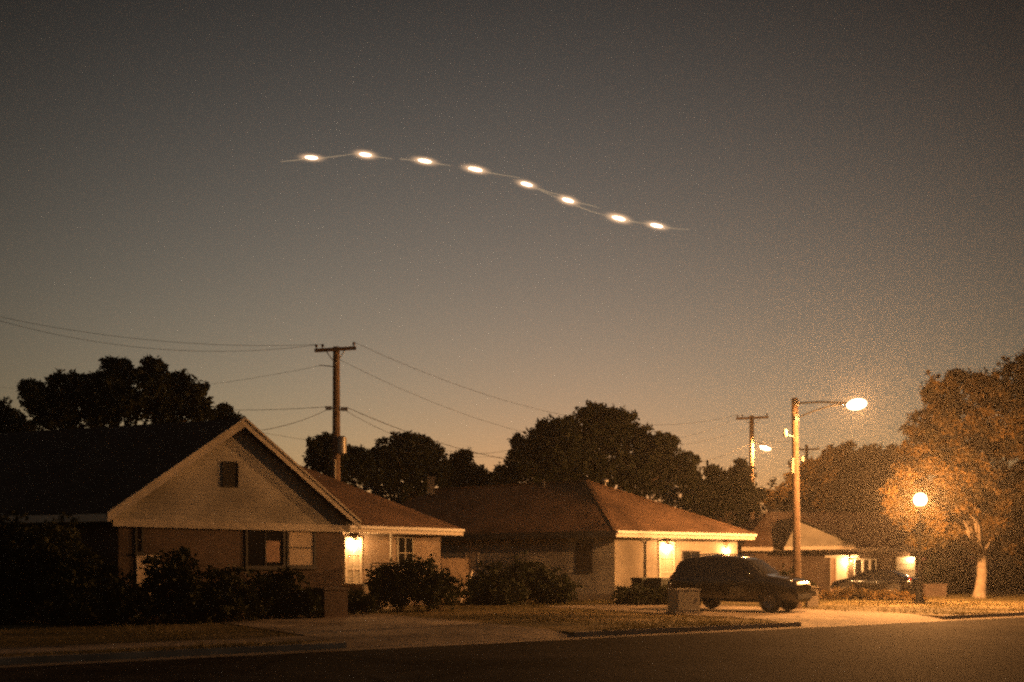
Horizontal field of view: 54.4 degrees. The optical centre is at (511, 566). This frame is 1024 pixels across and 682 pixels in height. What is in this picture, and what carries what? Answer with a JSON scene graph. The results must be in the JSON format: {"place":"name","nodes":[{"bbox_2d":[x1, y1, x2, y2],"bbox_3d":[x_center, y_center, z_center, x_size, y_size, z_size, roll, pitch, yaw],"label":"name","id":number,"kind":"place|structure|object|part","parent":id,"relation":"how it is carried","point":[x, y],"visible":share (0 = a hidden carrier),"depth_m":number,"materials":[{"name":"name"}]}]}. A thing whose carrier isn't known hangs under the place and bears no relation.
{"place":"outdoors","nodes":[
{"label":"outdoors","id":0,"kind":"place"},
{"bbox_2d":[0,636,327,653],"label":"pavement","id":1,"kind":"structure","parent":0,"point":[41,649],"depth_m":19.99,"materials":[{"name":"concrete"}]},
{"bbox_2d":[281,154,350,161],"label":"glowing flare with trail","id":2,"kind":"structure","parent":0,"point":[320,158],"depth_m":249.96,"materials":[{"name":"white"}]},
{"bbox_2d":[0,617,1023,681],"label":"road","id":3,"kind":"structure","parent":0,"point":[982,650],"depth_m":17.99,"materials":[{"name":"grey asphalt"}]},
{"bbox_2d":[0,616,1023,667],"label":"gutter","id":4,"kind":"object","parent":3,"relation":"on","point":[185,657],"visible":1,"depth_m":21.57,"materials":[{"name":"concrete"}]},
{"bbox_2d":[0,577,1023,656],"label":"lawn","id":5,"kind":"structure","parent":0,"point":[100,634],"depth_m":28.35,"materials":[{"name":"plant"}]},
{"bbox_2d":[0,396,40,432],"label":"tree","id":6,"kind":"object","parent":5,"relation":"on","point":[12,420],"visible":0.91,"depth_m":53.56,"materials":[{"name":"green plant"}]},
{"bbox_2d":[0,509,155,626],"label":"shrub","id":7,"kind":"object","parent":5,"relation":"on","point":[37,567],"visible":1,"depth_m":27.15,"materials":[{"name":"green plant"}]},
{"bbox_2d":[15,354,217,430],"bbox_3d":[-19.968,-4.496,49.760,10.092,12.392,4.320,0,0,9],"label":"tree","id":8,"kind":"object","parent":5,"relation":"on","point":[109,395],"visible":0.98,"depth_m":49.33,"materials":[{"name":"green plant"}]},
{"bbox_2d":[138,545,221,623],"bbox_3d":[-9.514,0.536,28.327,2.454,2.283,2.130,0,0,-26],"label":"shrub","id":9,"kind":"object","parent":5,"relation":"on","point":[185,587],"visible":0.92,"depth_m":28.00,"materials":[{"name":"green plant"}]},
{"bbox_2d":[205,402,246,420],"bbox_3d":[-14.986,-3.467,51.997,2.253,10.334,1.398,0,0,0],"label":"tree","id":10,"kind":"object","parent":5,"relation":"on","point":[226,412],"visible":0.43,"depth_m":51.71,"materials":[{"name":"green plant"}]},
{"bbox_2d":[0,417,464,619],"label":"gable house","id":11,"kind":"structure","parent":5,"relation":"on","point":[245,492],"depth_m":32.08,"materials":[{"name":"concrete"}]},
{"bbox_2d":[133,527,145,554],"bbox_3d":[-11.193,-0.772,29.914,0.340,0.882,0.100,0,0,-40],"label":"window","id":12,"kind":"structure","parent":11,"relation":"in","point":[139,531],"depth_m":29.94,"materials":[{"name":"glass"}]},
{"bbox_2d":[136,555,159,594],"bbox_3d":[-11.006,0.363,30.100,0.704,1.411,0.055,0,0,-40],"label":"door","id":13,"kind":"structure","parent":11,"relation":"in","point":[139,572],"depth_m":29.96,"materials":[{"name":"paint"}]},
{"bbox_2d":[245,530,285,569],"bbox_3d":[-8.048,-0.570,32.553,1.510,1.377,0.100,0,0,-40],"label":"window","id":14,"kind":"structure","parent":11,"relation":"in","point":[255,540],"depth_m":32.49,"materials":[{"name":"glass"}]},
{"bbox_2d":[286,531,317,568],"bbox_3d":[-7.051,-0.597,33.390,1.178,1.384,0.100,0,0,-40],"label":"window","id":15,"kind":"structure","parent":11,"relation":"in","point":[300,545],"depth_m":33.39,"materials":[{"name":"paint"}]},
{"bbox_2d":[344,537,361,582],"bbox_3d":[-6.117,-0.181,38.495,0.781,1.903,0.113,0,0,-43],"label":"front door","id":16,"kind":"structure","parent":11,"relation":"in","point":[352,549],"depth_m":38.50,"materials":[{"name":"paint"}]},
{"bbox_2d":[397,537,413,568],"bbox_3d":[-4.304,-0.539,40.205,0.780,1.265,0.055,0,0,-43],"label":"window","id":17,"kind":"structure","parent":11,"relation":"in","point":[405,545],"depth_m":40.19,"materials":[{"name":"glass"}]},
{"bbox_2d":[191,563,273,622],"bbox_3d":[-8.276,0.787,28.945,2.078,1.789,2.462,0,0,40],"label":"shrub","id":18,"kind":"object","parent":5,"relation":"on","point":[233,602],"visible":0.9,"depth_m":28.67,"materials":[{"name":"green plant"}]},
{"bbox_2d":[238,566,323,618],"bbox_3d":[-7.097,0.824,30.699,2.829,1.655,1.713,0,0,0],"label":"shrub","id":19,"kind":"object","parent":5,"relation":"on","point":[279,587],"visible":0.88,"depth_m":30.38,"materials":[{"name":"green plant"}]},
{"bbox_2d":[314,342,355,480],"bbox_3d":[-7.752,-4.029,43.882,1.827,11.659,0.628,0,0,12],"label":"utility pole","id":20,"kind":"object","parent":5,"relation":"on","point":[339,444],"visible":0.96,"depth_m":43.85,"materials":[{"name":"brown wood"}]},
{"bbox_2d":[2,317,315,345],"bbox_3d":[-15.954,-10.278,42.908,14.794,1.289,0.015,0,0,-7],"label":"power line","id":21,"kind":"object","parent":20,"relation":"attached to","point":[169,341],"visible":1,"depth_m":43.10,"materials":[{"name":"metal"}]},
{"bbox_2d":[3,366,316,388],"bbox_3d":[-20.895,-9.952,51.951,29.535,2.452,0.011,0,0,33],"label":"power line","id":22,"kind":"object","parent":20,"relation":"attached to","point":[230,381],"visible":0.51,"depth_m":46.50,"materials":[{"name":"metal"}]},
{"bbox_2d":[1,321,320,351],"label":"power line","id":23,"kind":"object","parent":20,"relation":"attached to","point":[164,349],"visible":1,"depth_m":42.76,"materials":[{"name":"metal"}]},
{"bbox_2d":[177,407,318,409],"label":"power line","id":24,"kind":"object","parent":20,"relation":"attached to","point":[266,409],"visible":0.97,"depth_m":45.97,"materials":[{"name":"metal"}]},
{"bbox_2d":[261,409,327,430],"bbox_3d":[-8.582,-5.937,39.976,0.021,2.057,8.014,0,0,7],"label":"power line","id":25,"kind":"object","parent":20,"relation":"attached to","point":[294,422],"visible":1,"depth_m":39.39,"materials":[{"name":"metal"}]},
{"bbox_2d":[266,433,470,456],"bbox_3d":[-5.090,-6.001,50.000,0.012,1.192,22.516,0,0,27],"label":"power line","id":26,"kind":"object","parent":20,"relation":"attached to","point":[368,448],"visible":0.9,"depth_m":46.79,"materials":[{"name":"metal"}]},
{"bbox_2d":[347,411,525,453],"bbox_3d":[-3.240,-6.651,51.975,0.019,1.345,18.050,0,0,27],"label":"power line","id":27,"kind":"object","parent":20,"relation":"attached to","point":[430,447],"visible":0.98,"depth_m":50.43,"materials":[{"name":"metal"}]},
{"bbox_2d":[348,408,526,462],"bbox_3d":[-3.245,-6.434,49.973,0.028,1.211,14.545,0,0,34],"label":"power line","id":28,"kind":"object","parent":20,"relation":"attached to","point":[432,440],"visible":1,"depth_m":48.87,"materials":[{"name":"metal"}]},
{"bbox_2d":[339,359,748,447],"bbox_3d":[4.846,-8.568,57.950,0.015,3.135,37.604,0,0,42],"label":"power line","id":29,"kind":"object","parent":20,"relation":"attached to","point":[502,426],"visible":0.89,"depth_m":51.27,"materials":[{"name":"metal"}]},
{"bbox_2d":[357,343,735,424],"bbox_3d":[4.658,-9.691,57.786,0.016,2.484,36.423,0,0,40],"label":"power line","id":30,"kind":"object","parent":20,"relation":"attached to","point":[526,406],"visible":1,"depth_m":52.62,"materials":[{"name":"metal"}]},
{"bbox_2d":[302,431,386,485],"bbox_3d":[-10.591,-3.362,62.126,4.903,10.125,4.119,0,0,29],"label":"tree","id":31,"kind":"object","parent":5,"relation":"on","point":[358,465],"visible":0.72,"depth_m":61.37,"materials":[{"name":"green plant"}]},
{"bbox_2d":[348,588,379,613],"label":"shrub","id":32,"kind":"object","parent":5,"relation":"on","point":[357,601],"visible":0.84,"depth_m":33.00,"materials":[{"name":"green plant"}]},
{"bbox_2d":[368,430,455,503],"bbox_3d":[-6.633,-3.534,64.204,5.669,10.468,4.287,0,0,-19],"label":"tree","id":33,"kind":"object","parent":5,"relation":"on","point":[412,469],"visible":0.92,"depth_m":63.26,"materials":[{"name":"green plant"}]},
{"bbox_2d":[363,551,463,611],"bbox_3d":[-3.482,0.544,35.532,3.549,2.181,2.464,0,0,0],"label":"shrub","id":34,"kind":"object","parent":5,"relation":"on","point":[394,586],"visible":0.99,"depth_m":35.11,"materials":[{"name":"green plant"}]},
{"bbox_2d":[441,557,470,600],"bbox_3d":[-2.630,0.600,46.566,1.757,2.100,0.152,0,0,-40],"label":"fence","id":35,"kind":"object","parent":5,"relation":"on","point":[457,567],"visible":0.52,"depth_m":46.57,"materials":[{"name":"brown wood"}]},
{"bbox_2d":[438,447,492,487],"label":"tree","id":36,"kind":"object","parent":5,"relation":"on","point":[468,471],"visible":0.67,"depth_m":65.36,"materials":[{"name":"green plant"}]},
{"bbox_2d":[459,570,472,602],"bbox_3d":[-2.018,0.895,44.050,0.040,1.457,1.310,0,0,25],"label":"leaning plank","id":37,"kind":"object","parent":5,"relation":"on","point":[461,599],"visible":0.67,"depth_m":43.99,"materials":[{"name":"paint"}]},
{"bbox_2d":[456,550,583,604],"bbox_3d":[0.133,0.472,42.006,5.283,2.414,3.394,0,0,-29],"label":"shrub","id":38,"kind":"object","parent":5,"relation":"on","point":[510,585],"visible":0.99,"depth_m":41.77,"materials":[{"name":"green plant"}]},
{"bbox_2d":[400,476,756,600],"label":"hip house","id":39,"kind":"structure","parent":5,"relation":"on","point":[598,541],"depth_m":48.66,"materials":[{"name":"brown"}]},
{"bbox_2d":[465,545,478,576],"bbox_3d":[-2.041,-0.274,50.423,0.922,1.580,0.100,0,0,35],"label":"window","id":40,"kind":"structure","parent":39,"relation":"in","point":[472,551],"depth_m":50.39,"materials":[{"name":"glass"}]},
{"bbox_2d":[574,540,592,571],"bbox_3d":[3.362,-0.486,46.640,0.983,1.524,0.100,0,0,35],"label":"window","id":41,"kind":"structure","parent":39,"relation":"in","point":[583,547],"depth_m":46.65,"materials":[{"name":"glass"}]},
{"bbox_2d":[659,542,674,577],"bbox_3d":[7.400,-0.064,47.593,1.010,2.221,0.055,0,0,-35],"label":"front door","id":42,"kind":"structure","parent":39,"relation":"in","point":[666,552],"depth_m":47.58,"materials":[{"name":"paint"}]},
{"bbox_2d":[682,551,699,560],"bbox_3d":[8.733,-0.065,48.526,1.190,1.401,0.055,0,0,-35],"label":"window","id":43,"kind":"structure","parent":39,"relation":"in","point":[684,553],"depth_m":48.46,"materials":[{"name":"glass"}]},
{"bbox_2d":[488,399,702,505],"bbox_3d":[5.133,-4.396,61.417,13.130,12.193,5.858,0,0,-7],"label":"tree","id":44,"kind":"object","parent":5,"relation":"on","point":[651,460],"visible":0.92,"depth_m":60.74,"materials":[{"name":"green plant"}]},
{"bbox_2d":[610,582,667,604],"bbox_3d":[5.577,1.155,41.447,2.473,1.027,2.480,0,0,-18],"label":"shrub","id":45,"kind":"object","parent":5,"relation":"on","point":[628,595],"visible":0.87,"depth_m":40.90,"materials":[{"name":"green plant"}]},
{"bbox_2d":[630,577,648,602],"bbox_3d":[5.590,1.039,42.800,0.660,1.118,0.800,0,0,-30],"label":"rubbish bin","id":46,"kind":"object","parent":5,"relation":"on","point":[642,581],"visible":0.31,"depth_m":42.52,"materials":[{"name":"plastic"}]},
{"bbox_2d":[354,455,1023,572],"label":"woods","id":47,"kind":"object","parent":5,"relation":"on","point":[956,550],"visible":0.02,"depth_m":121.59,"materials":[{"name":"green plant"}]},
{"bbox_2d":[679,457,768,525],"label":"tree","id":48,"kind":"object","parent":5,"relation":"on","point":[720,490],"visible":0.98,"depth_m":65.39,"materials":[{"name":"green plant"}]},
{"bbox_2d":[736,413,770,520],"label":"utility pole","id":49,"kind":"object","parent":5,"relation":"on","point":[751,418],"visible":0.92,"depth_m":71.84,"materials":[{"name":"brown wood"}]},
{"bbox_2d":[777,564,816,585],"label":"shrub","id":50,"kind":"object","parent":5,"relation":"on","point":[783,572],"visible":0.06,"depth_m":57.27,"materials":[{"name":"green plant"}]},
{"bbox_2d":[799,445,819,511],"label":"utility pole","id":51,"kind":"object","parent":5,"relation":"on","point":[806,449],"visible":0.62,"depth_m":94.76,"materials":[{"name":"brown wood"}]},
{"bbox_2d":[804,586,819,607],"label":"letterbox pillar","id":52,"kind":"structure","parent":5,"relation":"on","point":[813,601],"depth_m":38.63,"materials":[{"name":"brick"}]},
{"bbox_2d":[783,397,858,608],"bbox_3d":[11.049,-2.246,35.633,1.213,8.096,3.490,0,0,-27],"label":"street light","id":53,"kind":"object","parent":5,"relation":"on","point":[796,501],"visible":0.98,"depth_m":37.08,"materials":[{"name":"brown wood"}]},
{"bbox_2d":[737,512,925,591],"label":"house","id":54,"kind":"structure","parent":5,"relation":"on","point":[835,546],"depth_m":61.80,"materials":[{"name":"brown"}]},
{"bbox_2d":[836,558,847,580],"bbox_3d":[20.488,0.538,61.818,0.758,2.171,0.055,0,0,-8],"label":"front door","id":55,"kind":"structure","parent":54,"relation":"in","point":[841,563],"depth_m":61.82,"materials":[{"name":"paint"}]},
{"bbox_2d":[854,559,862,575],"bbox_3d":[21.555,0.125,61.968,0.541,1.180,0.055,0,0,-8],"label":"window","id":56,"kind":"structure","parent":54,"relation":"in","point":[857,562],"depth_m":61.97,"materials":[{"name":"white paint"}]},
{"bbox_2d":[863,559,869,571],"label":"window","id":57,"kind":"structure","parent":54,"relation":"in","point":[866,562],"depth_m":62.05,"materials":[{"name":"white paint"}]},
{"bbox_2d":[870,559,876,569],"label":"window","id":58,"kind":"structure","parent":54,"relation":"in","point":[872,561],"depth_m":62.11,"materials":[{"name":"white paint"}]},
{"bbox_2d":[896,557,914,576],"bbox_3d":[24.677,0.251,62.406,1.262,1.689,0.055,0,0,-8],"label":"garage door","id":59,"kind":"structure","parent":54,"relation":"in","point":[906,565],"depth_m":62.43,"materials":[{"name":"paint"}]},
{"bbox_2d":[758,439,917,512],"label":"tree","id":60,"kind":"object","parent":5,"relation":"on","point":[830,476],"visible":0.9,"depth_m":73.21,"materials":[{"name":"green plant"}]},
{"bbox_2d":[830,569,917,594],"bbox_3d":[19.710,0.867,53.971,4.470,1.426,2.220,0,0,40],"label":"sedan","id":61,"kind":"object","parent":5,"relation":"on","point":[878,579],"visible":0.77,"depth_m":53.09,"materials":[{"name":"black paint"}]},
{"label":"side window","id":62,"kind":"part","parent":61,"relation":"part of","materials":[{"name":"black glass"}]},
{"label":"side window","id":63,"kind":"part","parent":61,"relation":"part of","materials":[{"name":"black glass"}]},
{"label":"rear window","id":64,"kind":"part","parent":61,"relation":"part of","materials":[{"name":"black glass"}]},
{"bbox_2d":[818,585,929,600],"bbox_3d":[16.927,1.247,47.001,5.160,0.847,1.945,0,0,15],"label":"shrub","id":65,"kind":"object","parent":5,"relation":"on","point":[849,593],"visible":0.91,"depth_m":46.83,"materials":[{"name":"green plant"}]},
{"bbox_2d":[914,506,924,602],"bbox_3d":[17.814,-0.777,43.433,0.570,4.854,0.570,0,0,0],"label":"globe lamp","id":66,"kind":"object","parent":5,"relation":"on","point":[919,593],"visible":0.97,"depth_m":43.38,"materials":[{"name":"black metal"}]},
{"bbox_2d":[923,584,947,596],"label":"wall","id":67,"kind":"structure","parent":5,"relation":"on","point":[932,590],"depth_m":51.93,"materials":[{"name":"brick"}]},
{"bbox_2d":[922,555,975,593],"bbox_3d":[26.647,0.423,60.581,2.766,2.519,4.657,0,0,0],"label":"shrub","id":68,"kind":"object","parent":5,"relation":"on","point":[942,573],"visible":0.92,"depth_m":59.77,"materials":[{"name":"green plant"}]},
{"bbox_2d":[876,348,1023,597],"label":"tree","id":69,"kind":"object","parent":5,"relation":"on","point":[941,452],"visible":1,"depth_m":50.12,"materials":[{"name":"green plant"}]},
{"bbox_2d":[922,560,1023,589],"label":"fence","id":70,"kind":"object","parent":5,"relation":"on","point":[990,566],"visible":0.2,"depth_m":66.60,"materials":[{"name":"brown wood"}]},
{"bbox_2d":[986,556,1023,593],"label":"shrub","id":71,"kind":"object","parent":5,"relation":"on","point":[1013,574],"visible":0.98,"depth_m":58.58,"materials":[{"name":"green plant"}]},
{"bbox_2d":[536,188,563,198],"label":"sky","id":72,"kind":"structure","parent":0,"point":[549,192],"depth_m":249.96,"materials":[{"name":"white"}]},
{"bbox_2d":[214,573,942,647],"bbox_3d":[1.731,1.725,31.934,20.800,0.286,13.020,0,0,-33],"label":"driveway","id":73,"kind":"structure","parent":0,"point":[362,630],"depth_m":27.07,"materials":[{"name":"concrete"}]},
{"bbox_2d":[313,587,349,617],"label":"brick pier","id":74,"kind":"structure","parent":73,"relation":"on","point":[335,601],"depth_m":30.77,"materials":[{"name":"brown brick"}]},
{"bbox_2d":[0,612,1023,664],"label":"kerb","id":75,"kind":"structure","parent":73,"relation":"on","point":[138,654],"depth_m":19.98,"materials":[{"name":"concrete"}]},
{"bbox_2d":[647,578,669,598],"bbox_3d":[6.247,1.039,42.200,0.660,1.118,0.800,0,0,-42],"label":"rubbish bin","id":76,"kind":"object","parent":73,"relation":"on","point":[655,583],"visible":0.31,"depth_m":41.96,"materials":[{"name":"plastic"}]},
{"bbox_2d":[665,588,702,613],"bbox_3d":[5.814,1.188,33.645,1.050,0.865,0.700,0,0,-22],"label":"utility cabinet","id":77,"kind":"object","parent":73,"relation":"on","point":[685,600],"visible":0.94,"depth_m":33.40,"materials":[{"name":"metal"}]},
{"bbox_3d":[5.925,1.160,33.370,0.800,0.620,0.043,0,0,-22],"label":"cabinet door","id":78,"kind":"part","parent":77,"relation":"part of","materials":[{"name":"paint"}]},
{"bbox_2d":[667,553,811,611],"bbox_3d":[8.122,0.557,35.763,4.920,2.047,2.420,0,0,36],"label":"suv","id":79,"kind":"object","parent":73,"relation":"on","point":[717,579],"visible":0.94,"depth_m":34.97,"materials":[{"name":"black paint"}]},
{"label":"side window","id":80,"kind":"part","parent":79,"relation":"part of","materials":[{"name":"black glass"}]},
{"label":"side window","id":81,"kind":"part","parent":79,"relation":"part of","materials":[{"name":"black glass"}]},
{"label":"side window","id":82,"kind":"part","parent":79,"relation":"part of","materials":[{"name":"black glass"}]},
{"bbox_2d":[576,202,606,215],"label":"thin smoke trails","id":83,"kind":"structure","parent":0,"point":[586,209],"depth_m":249.95,"materials":[{"name":"white"}]}
]}

